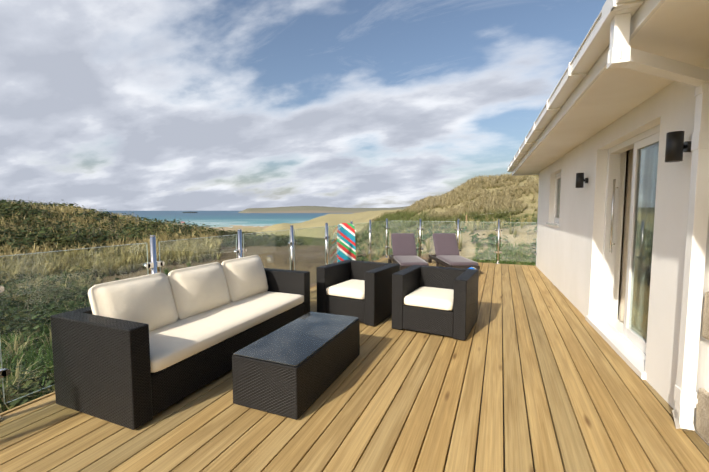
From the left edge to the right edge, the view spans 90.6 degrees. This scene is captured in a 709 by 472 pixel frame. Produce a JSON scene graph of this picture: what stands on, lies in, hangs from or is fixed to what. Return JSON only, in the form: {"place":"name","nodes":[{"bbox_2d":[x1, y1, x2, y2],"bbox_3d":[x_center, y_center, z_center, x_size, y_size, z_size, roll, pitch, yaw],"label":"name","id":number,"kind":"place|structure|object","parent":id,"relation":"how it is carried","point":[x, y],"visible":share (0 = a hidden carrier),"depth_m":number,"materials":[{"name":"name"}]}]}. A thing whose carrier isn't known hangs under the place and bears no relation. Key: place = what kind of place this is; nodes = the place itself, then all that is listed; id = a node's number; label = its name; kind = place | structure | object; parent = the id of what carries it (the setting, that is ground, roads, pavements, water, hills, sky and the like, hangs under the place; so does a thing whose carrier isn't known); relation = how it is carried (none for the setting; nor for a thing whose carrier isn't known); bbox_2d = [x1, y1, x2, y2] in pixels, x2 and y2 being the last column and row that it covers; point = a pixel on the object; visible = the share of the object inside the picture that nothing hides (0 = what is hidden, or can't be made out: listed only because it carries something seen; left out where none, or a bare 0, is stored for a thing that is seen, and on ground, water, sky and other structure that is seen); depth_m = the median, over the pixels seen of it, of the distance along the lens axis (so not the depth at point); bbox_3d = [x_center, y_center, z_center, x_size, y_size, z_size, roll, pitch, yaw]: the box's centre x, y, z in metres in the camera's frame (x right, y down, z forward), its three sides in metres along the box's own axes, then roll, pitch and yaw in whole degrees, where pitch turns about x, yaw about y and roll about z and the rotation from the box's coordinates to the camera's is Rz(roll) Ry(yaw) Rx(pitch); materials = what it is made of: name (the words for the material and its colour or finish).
{"place":"outdoors","nodes":[
{"label":"outdoors","id":0,"kind":"place"},
{"bbox_2d":[100,211,351,227],"bbox_3d":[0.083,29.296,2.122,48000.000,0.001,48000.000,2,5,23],"label":"sea water","id":1,"kind":"structure","parent":0,"point":[220,218],"depth_m":1422.93,"materials":[{"name":"blue liquid"}]},
{"bbox_2d":[0,175,538,406],"bbox_3d":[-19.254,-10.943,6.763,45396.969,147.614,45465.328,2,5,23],"label":"dune","id":2,"kind":"structure","parent":0,"point":[361,215],"depth_m":173.25,"materials":[{"name":"beige sand"}]},
{"bbox_2d":[0,199,293,412],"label":"bush leaf clumps","id":3,"kind":"object","parent":2,"relation":"on","point":[44,229],"visible":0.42,"depth_m":23.17,"materials":[{"name":"green plant"}]},
{"bbox_2d":[0,243,535,412],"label":"grass tussocks","id":4,"kind":"object","parent":2,"relation":"on","point":[4,408],"depth_m":11.14,"materials":[{"name":"green plant"}]},
{"bbox_2d":[0,172,538,262],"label":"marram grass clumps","id":5,"kind":"object","parent":2,"relation":"on","point":[456,195],"visible":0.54,"depth_m":28.13,"materials":[{"name":"green plant"}]},
{"bbox_2d":[414,265,564,471],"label":"deck board gaps","id":6,"kind":"object","parent":2,"relation":"on","point":[503,394],"depth_m":2.58,"materials":[{"name":"brown wood"}]},
{"bbox_2d":[0,257,708,471],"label":"deck","id":7,"kind":"structure","parent":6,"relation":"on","point":[387,399],"depth_m":2.31,"materials":[{"name":"brown wood"}]},
{"bbox_2d":[50,268,309,429],"bbox_3d":[-1.315,0.801,3.317,0.819,0.638,2.227,2,5,23],"label":"sofa frame","id":8,"kind":"object","parent":7,"relation":"on","point":[102,368],"visible":0.56,"depth_m":2.33,"materials":[{"name":"black wicker"}]},
{"bbox_2d":[88,255,303,372],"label":"sofa cushions","id":9,"kind":"object","parent":8,"relation":"on","point":[184,313],"visible":0.92,"depth_m":3.03,"materials":[{"name":"white fabric"}]},
{"bbox_2d":[0,218,537,421],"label":"balustrade","id":10,"kind":"object","parent":7,"relation":"on","point":[41,288],"depth_m":3.23,"materials":[{"name":"clear glass"}]},
{"bbox_2d":[232,311,359,419],"bbox_3d":[-0.404,0.970,2.874,0.540,0.365,1.124,2,5,23],"label":"coffee table","id":11,"kind":"object","parent":7,"relation":"on","point":[290,391],"depth_m":2.46,"materials":[{"name":"black wicker"}]},
{"bbox_2d":[339,223,355,261],"bbox_3d":[-0.175,0.293,7.206,0.390,1.120,0.067,0,-5,-5],"label":"windbreak","id":12,"kind":"object","parent":7,"relation":"on","point":[347,248],"visible":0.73,"depth_m":7.19,"materials":[{"name":"multicoloured fabric"}]},
{"bbox_2d":[388,255,409,269],"bbox_3d":[1.242,0.401,8.275,0.680,0.734,1.950,0,4,-1],"label":"lounger frame","id":13,"kind":"object","parent":7,"relation":"on","point":[390,259],"visible":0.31,"depth_m":8.25,"materials":[{"name":"brown"}]},
{"bbox_2d":[391,233,428,265],"bbox_3d":[1.246,0.281,8.137,0.588,0.587,1.678,0,4,-1],"label":"lounger cushion","id":14,"kind":"object","parent":13,"relation":"on","point":[404,249],"visible":0.96,"depth_m":8.61,"materials":[{"name":"purple fabric"}]},
{"bbox_2d":[428,254,479,269],"bbox_3d":[2.298,0.398,8.313,0.680,0.734,1.950,0,4,-1],"label":"lounger frame","id":15,"kind":"object","parent":7,"relation":"on","point":[434,258],"visible":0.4,"depth_m":7.96,"materials":[{"name":"brown"}]},
{"bbox_2d":[432,233,478,265],"bbox_3d":[2.301,0.279,8.174,0.588,0.587,1.678,0,4,-1],"label":"lounger cushion","id":16,"kind":"object","parent":15,"relation":"on","point":[446,248],"visible":1,"depth_m":8.64,"materials":[{"name":"purple fabric"}]},
{"bbox_2d":[536,58,708,444],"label":"house walls","id":17,"kind":"structure","parent":2,"relation":"on","point":[569,250],"depth_m":3.04,"materials":[{"name":"white paint"}]},
{"bbox_2d":[546,124,659,379],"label":"door window frames","id":18,"kind":"structure","parent":17,"relation":"attached to","point":[626,344],"depth_m":3.83,"materials":[{"name":"white plastic"}]},
{"bbox_2d":[557,142,658,341],"bbox_3d":[3.333,-0.083,4.951,0.082,1.805,4.475,2,4,20],"label":"door window glass","id":19,"kind":"object","parent":18,"relation":"in","point":[643,233],"visible":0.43,"depth_m":3.26,"materials":[{"name":"clear glass"}]},
{"bbox_2d":[609,179,617,252],"bbox_3d":[3.013,-0.231,4.072,0.051,0.850,0.022,2,4,20],"label":"door handle","id":20,"kind":"object","parent":18,"relation":"attached to","point":[612,214],"visible":1,"depth_m":4.07,"materials":[{"name":"silver metal"}]},
{"bbox_2d":[507,0,708,430],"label":"fascia gutter downpipe","id":21,"kind":"object","parent":17,"relation":"attached to","point":[617,26],"visible":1,"depth_m":2.10,"materials":[{"name":"white plastic"}]},
{"bbox_2d":[514,0,708,174],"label":"soffit board","id":22,"kind":"object","parent":17,"relation":"attached to","point":[677,30],"visible":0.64,"depth_m":2.55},
{"bbox_2d":[576,131,691,187],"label":"wall lights","id":23,"kind":"object","parent":17,"relation":"attached to","point":[677,146],"depth_m":2.30,"materials":[{"name":"black metal"}]},
{"bbox_2d":[695,291,708,443],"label":"granite quoins","id":24,"kind":"object","parent":17,"relation":"attached to","point":[702,420],"visible":0.94,"depth_m":2.07,"materials":[{"name":"beige stone"}]},
{"bbox_2d":[0,0,605,210],"label":"sky","id":25,"kind":"structure","parent":0,"point":[113,105],"materials":[{"name":"blue"}]},
{"bbox_2d":[617,151,627,322],"bbox_3d":[5.308,-0.062,3.829,4.212,2.311,7.920,2,4,20],"label":"interior room","id":26,"kind":"object","parent":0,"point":[622,236],"visible":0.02,"depth_m":7.71,"materials":[{"name":"beige paint"}]},
{"bbox_2d":[619,148,633,323],"bbox_3d":[3.112,-0.014,3.775,0.050,2.180,1.150,2,4,20],"label":"curtain","id":27,"kind":"object","parent":26,"relation":"hanging from","point":[626,233],"visible":0.17,"depth_m":4.21,"materials":[{"name":"fabric"}]},
{"bbox_3d":[0.064,1.027,4.657,0.830,0.014,0.786,2,5,23],"label":"armchair feet","id":28,"kind":"object","parent":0,"visible":0},
{"bbox_2d":[317,260,399,325],"bbox_3d":[0.064,0.704,4.633,0.830,0.638,0.780,2,5,30],"label":"armchair","id":29,"kind":"object","parent":28,"relation":"on","point":[373,307],"visible":0.77,"depth_m":4.40,"materials":[{"name":"wicker"}]},
{"bbox_2d":[326,279,364,298],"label":"armchair cushions","id":30,"kind":"object","parent":29,"relation":"on","point":[353,288],"visible":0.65,"depth_m":4.35,"materials":[{"name":"beige fabric"}]},
{"bbox_3d":[0.974,1.062,4.193,0.814,0.014,0.769,2,5,23],"label":"armchair feet","id":31,"kind":"object","parent":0,"visible":0},
{"bbox_2d":[392,265,478,340],"bbox_3d":[0.974,0.738,4.170,0.830,0.638,0.780,2,5,28],"label":"armchair","id":32,"kind":"object","parent":31,"relation":"on","point":[458,321],"visible":0.92,"depth_m":3.95,"materials":[{"name":"wicker"}]},
{"bbox_2d":[404,287,453,309],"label":"armchair cushions","id":33,"kind":"object","parent":32,"relation":"on","point":[434,298],"visible":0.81,"depth_m":3.90,"materials":[{"name":"beige fabric"}]}
]}

